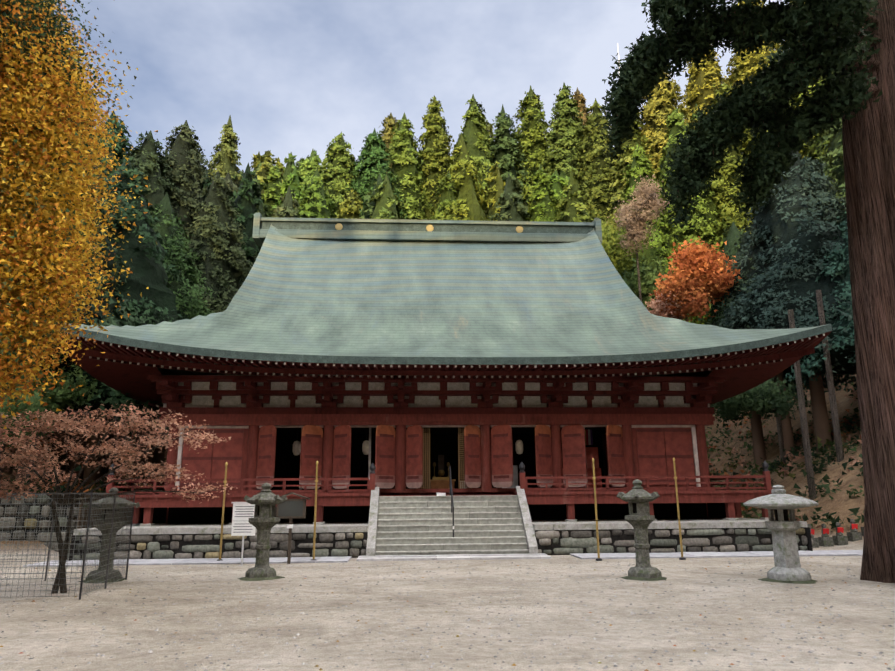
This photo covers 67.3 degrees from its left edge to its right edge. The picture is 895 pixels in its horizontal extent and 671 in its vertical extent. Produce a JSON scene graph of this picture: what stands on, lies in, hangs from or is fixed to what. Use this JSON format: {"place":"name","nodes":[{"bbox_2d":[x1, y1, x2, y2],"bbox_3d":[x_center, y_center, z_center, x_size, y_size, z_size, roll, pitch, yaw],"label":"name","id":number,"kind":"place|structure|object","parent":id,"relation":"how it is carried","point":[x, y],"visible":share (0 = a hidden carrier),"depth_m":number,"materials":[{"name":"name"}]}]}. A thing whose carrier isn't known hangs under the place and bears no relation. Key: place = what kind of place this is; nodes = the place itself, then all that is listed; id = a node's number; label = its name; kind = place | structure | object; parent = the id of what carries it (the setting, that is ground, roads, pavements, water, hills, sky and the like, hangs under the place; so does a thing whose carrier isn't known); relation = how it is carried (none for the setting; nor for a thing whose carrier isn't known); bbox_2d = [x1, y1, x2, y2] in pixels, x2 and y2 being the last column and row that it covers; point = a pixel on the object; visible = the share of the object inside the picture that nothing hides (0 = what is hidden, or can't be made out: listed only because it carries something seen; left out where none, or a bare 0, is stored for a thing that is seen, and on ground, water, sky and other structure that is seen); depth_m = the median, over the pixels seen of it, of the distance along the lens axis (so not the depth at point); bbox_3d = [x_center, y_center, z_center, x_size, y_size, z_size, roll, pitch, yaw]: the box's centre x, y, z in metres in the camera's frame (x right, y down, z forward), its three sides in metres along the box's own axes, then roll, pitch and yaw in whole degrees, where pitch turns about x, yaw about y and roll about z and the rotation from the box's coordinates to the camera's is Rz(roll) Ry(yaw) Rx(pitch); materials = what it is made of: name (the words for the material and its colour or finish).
{"place":"outdoors","nodes":[
{"label":"outdoors","id":0,"kind":"place"},
{"bbox_2d":[44,0,785,171],"label":"sky","id":1,"kind":"structure","parent":0,"point":[293,76],"materials":[{"name":"grey"}]},
{"bbox_2d":[252,212,601,245],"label":"roof ridge","id":2,"kind":"structure","parent":0,"point":[426,230],"depth_m":35.58,"materials":[{"name":"green metal"}]},
{"bbox_2d":[433,462,449,479],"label":"temple altar fittings","id":3,"kind":"object","parent":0,"point":[441,472],"visible":0.96,"depth_m":26.68,"materials":[{"name":"gold metal"}]},
{"bbox_2d":[0,374,894,670],"bbox_3d":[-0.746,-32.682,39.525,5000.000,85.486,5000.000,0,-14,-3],"label":"terrain","id":4,"kind":"structure","parent":0,"point":[482,582],"depth_m":10.30,"materials":[{"name":"grey gravel"}]},
{"bbox_2d":[0,495,79,551],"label":"stone terrace wall","id":5,"kind":"structure","parent":4,"relation":"on","point":[62,517],"depth_m":22.48,"materials":[{"name":"grey stone"}]},
{"bbox_2d":[0,490,134,599],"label":"fence wire","id":6,"kind":"object","parent":4,"relation":"on","point":[109,553],"visible":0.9,"depth_m":13.25,"materials":[{"name":"grey metal"}]},
{"bbox_2d":[0,0,157,428],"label":"yellow autumn tree","id":7,"kind":"object","parent":4,"relation":"on","point":[34,273],"depth_m":9.40,"materials":[{"name":"yellow plant"}]},
{"bbox_2d":[73,494,145,532],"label":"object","id":8,"kind":"object","parent":4,"relation":"on","point":[85,514],"visible":0.05,"depth_m":23.31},
{"bbox_2d":[82,487,139,579],"bbox_3d":[-7.557,4.430,15.012,1.072,2.034,1.186,0,-14,-3],"label":"stone lantern","id":9,"kind":"object","parent":4,"relation":"on","point":[113,490],"visible":0.6,"depth_m":14.86,"materials":[{"name":"grey stone"}]},
{"bbox_2d":[0,400,237,593],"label":"cherry tree","id":10,"kind":"object","parent":4,"relation":"on","point":[48,417],"depth_m":13.34,"materials":[{"name":"plant"}]},
{"bbox_2d":[231,502,255,565],"bbox_3d":[-5.447,5.285,17.933,0.700,1.642,0.085,0,-14,-3],"label":"notice sign","id":11,"kind":"object","parent":4,"relation":"on","point":[243,513],"visible":0.96,"depth_m":17.98,"materials":[{"name":"paint"}]},
{"bbox_2d":[243,482,286,577],"bbox_3d":[-4.147,4.403,15.188,0.957,2.115,0.972,0,-14,-3],"label":"stone lantern","id":12,"kind":"object","parent":4,"relation":"on","point":[265,520],"visible":0.96,"depth_m":15.03,"materials":[{"name":"grey stone"}]},
{"bbox_2d":[276,492,309,563],"bbox_3d":[-4.311,5.273,18.446,0.965,1.888,0.320,0,-14,-3],"label":"signboard","id":13,"kind":"object","parent":4,"relation":"on","point":[290,509],"visible":0.88,"depth_m":18.47,"materials":[{"name":"brown wood"}]},
{"bbox_2d":[0,174,843,499],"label":"autumn trees","id":14,"kind":"object","parent":4,"relation":"on","point":[679,292],"depth_m":41.13,"materials":[{"name":"orange plant"}]},
{"bbox_2d":[0,373,863,531],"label":"slope undergrowth","id":15,"kind":"object","parent":4,"relation":"on","point":[773,466],"visible":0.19,"depth_m":36.16,"materials":[{"name":"green plant"}]},
{"bbox_2d":[16,0,856,491],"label":"forest trees","id":16,"kind":"object","parent":4,"relation":"on","point":[193,250],"depth_m":50.39,"materials":[{"name":"green plant"}]},
{"bbox_2d":[67,527,813,560],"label":"stone foundation wall","id":17,"kind":"structure","parent":4,"relation":"on","point":[327,544],"depth_m":20.02,"materials":[{"name":"grey stone"}]},
{"bbox_2d":[159,396,714,493],"bbox_3d":[-0.662,5.716,33.244,20.280,4.120,18.270,0,-14,-3],"label":"frame","id":18,"kind":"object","parent":17,"relation":"on","point":[400,422],"depth_m":24.40,"materials":[{"name":"red wood"}]},
{"bbox_2d":[167,426,706,523],"bbox_3d":[-0.662,6.871,33.131,19.280,3.780,17.950,0,-14,-3],"label":"dark interior","id":19,"kind":"object","parent":18,"relation":"in","point":[444,441],"visible":0.17,"depth_m":27.02,"materials":[{"name":"black"}]},
{"bbox_2d":[50,332,824,414],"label":"roof eaves","id":20,"kind":"object","parent":18,"relation":"attached to","point":[170,391],"visible":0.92,"depth_m":24.20,"materials":[{"name":"red wood"}]},
{"bbox_2d":[175,425,700,490],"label":"temple doors and fittings","id":21,"kind":"structure","parent":18,"relation":"attached to","point":[578,455],"depth_m":24.14,"materials":[{"name":"red wood"}]},
{"bbox_2d":[106,461,774,525],"bbox_3d":[-0.205,6.104,26.075,22.080,1.970,8.060,0,-14,-3],"label":"veranda railing","id":22,"kind":"object","parent":18,"relation":"attached to","point":[720,502],"visible":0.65,"depth_m":22.42,"materials":[{"name":"red wood"}]},
{"bbox_2d":[51,224,831,407],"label":"temple roof","id":23,"kind":"structure","parent":18,"relation":"on","point":[379,304],"depth_m":28.03,"materials":[{"name":"green metal"}]},
{"bbox_2d":[417,427,467,488],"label":"temple lattice screens","id":24,"kind":"object","parent":18,"relation":"attached to","point":[427,455],"visible":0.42,"depth_m":24.70,"materials":[{"name":"brown wood"}]},
{"bbox_2d":[73,518,807,534],"bbox_3d":[-0.599,9.163,32.656,22.088,0.900,25.810,0,-14,-3],"label":"stone coping","id":25,"kind":"object","parent":4,"relation":"on","point":[308,527],"visible":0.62,"depth_m":20.58,"materials":[{"name":"stone"}]},
{"bbox_2d":[23,550,862,566],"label":"stone curb","id":26,"kind":"structure","parent":4,"relation":"on","point":[198,561],"depth_m":19.14,"materials":[{"name":"grey stone"}]},
{"bbox_2d":[217,462,227,560],"bbox_3d":[-6.442,5.038,19.309,0.180,2.780,0.171,0,-14,-3],"label":"bamboo pole","id":27,"kind":"object","parent":26,"relation":"on","point":[222,520],"visible":0.98,"depth_m":19.25,"materials":[{"name":"yellow wood"}]},
{"bbox_2d":[311,461,318,559],"bbox_3d":[-3.749,4.964,19.088,0.180,2.780,0.171,0,-14,-3],"label":"bamboo pole","id":28,"kind":"object","parent":26,"relation":"on","point":[315,510],"visible":0.98,"depth_m":19.06,"materials":[{"name":"yellow wood"}]},
{"bbox_2d":[0,557,894,670],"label":"ground pebbles","id":29,"kind":"object","parent":4,"relation":"on","point":[479,607],"visible":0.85,"depth_m":9.72,"materials":[{"name":"gravel"}]},
{"bbox_2d":[79,576,816,583],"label":"stone lantern bases","id":30,"kind":"object","parent":4,"relation":"on","point":[811,581],"visible":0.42,"depth_m":14.20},
{"bbox_2d":[375,495,528,555],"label":"stone stairs","id":31,"kind":"structure","parent":4,"relation":"on","point":[423,525],"depth_m":20.88,"materials":[{"name":"grey stone"}]},
{"bbox_2d":[449,466,453,536],"bbox_3d":[0.132,5.298,21.475,0.050,2.286,1.548,0,-14,-3],"label":"stair handrail","id":32,"kind":"object","parent":31,"relation":"on","point":[451,490],"visible":0.85,"depth_m":21.45,"materials":[{"name":"grey metal"}]},
{"bbox_2d":[366,486,537,555],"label":"stone stair cheeks","id":33,"kind":"object","parent":4,"relation":"on","point":[531,542],"visible":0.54,"depth_m":20.79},
{"bbox_2d":[592,458,601,560],"bbox_3d":[4.139,4.816,18.732,0.180,2.780,0.171,0,-14,-3],"label":"bamboo pole","id":34,"kind":"object","parent":4,"relation":"on","point":[597,533],"visible":1,"depth_m":18.68,"materials":[{"name":"yellow wood"}]},
{"bbox_2d":[617,479,661,578],"bbox_3d":[4.212,4.211,14.660,0.982,2.115,0.923,0,-14,-3],"label":"stone lantern","id":35,"kind":"object","parent":4,"relation":"on","point":[638,498],"visible":0.96,"depth_m":14.49,"materials":[{"name":"grey stone"}]},
{"bbox_2d":[673,458,685,559],"bbox_3d":[6.463,4.823,18.836,0.180,2.780,0.171,0,-14,-3],"label":"bamboo pole","id":36,"kind":"object","parent":4,"relation":"on","point":[680,535],"visible":1,"depth_m":18.77,"materials":[{"name":"yellow wood"}]},
{"bbox_2d":[594,0,894,582],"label":"cedar tree","id":37,"kind":"object","parent":4,"relation":"on","point":[641,67],"depth_m":14.43,"materials":[{"name":"green plant"}]},
{"bbox_2d":[743,485,818,580],"bbox_3d":[7.054,4.122,14.112,1.440,1.930,1.440,0,-14,-3],"label":"stone lantern","id":38,"kind":"object","parent":4,"relation":"on","point":[781,526],"visible":1,"depth_m":13.89,"materials":[{"name":"grey stone"}]},
{"bbox_2d":[807,519,863,547],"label":"small stone statues","id":39,"kind":"object","parent":4,"relation":"on","point":[838,538],"visible":0.69,"depth_m":22.94,"materials":[{"name":"stone"}]},
{"bbox_2d":[70,334,824,406],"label":"brackets","id":40,"kind":"object","parent":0,"point":[433,401],"visible":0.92,"depth_m":24.73,"materials":[{"name":"red wood"}]}
]}

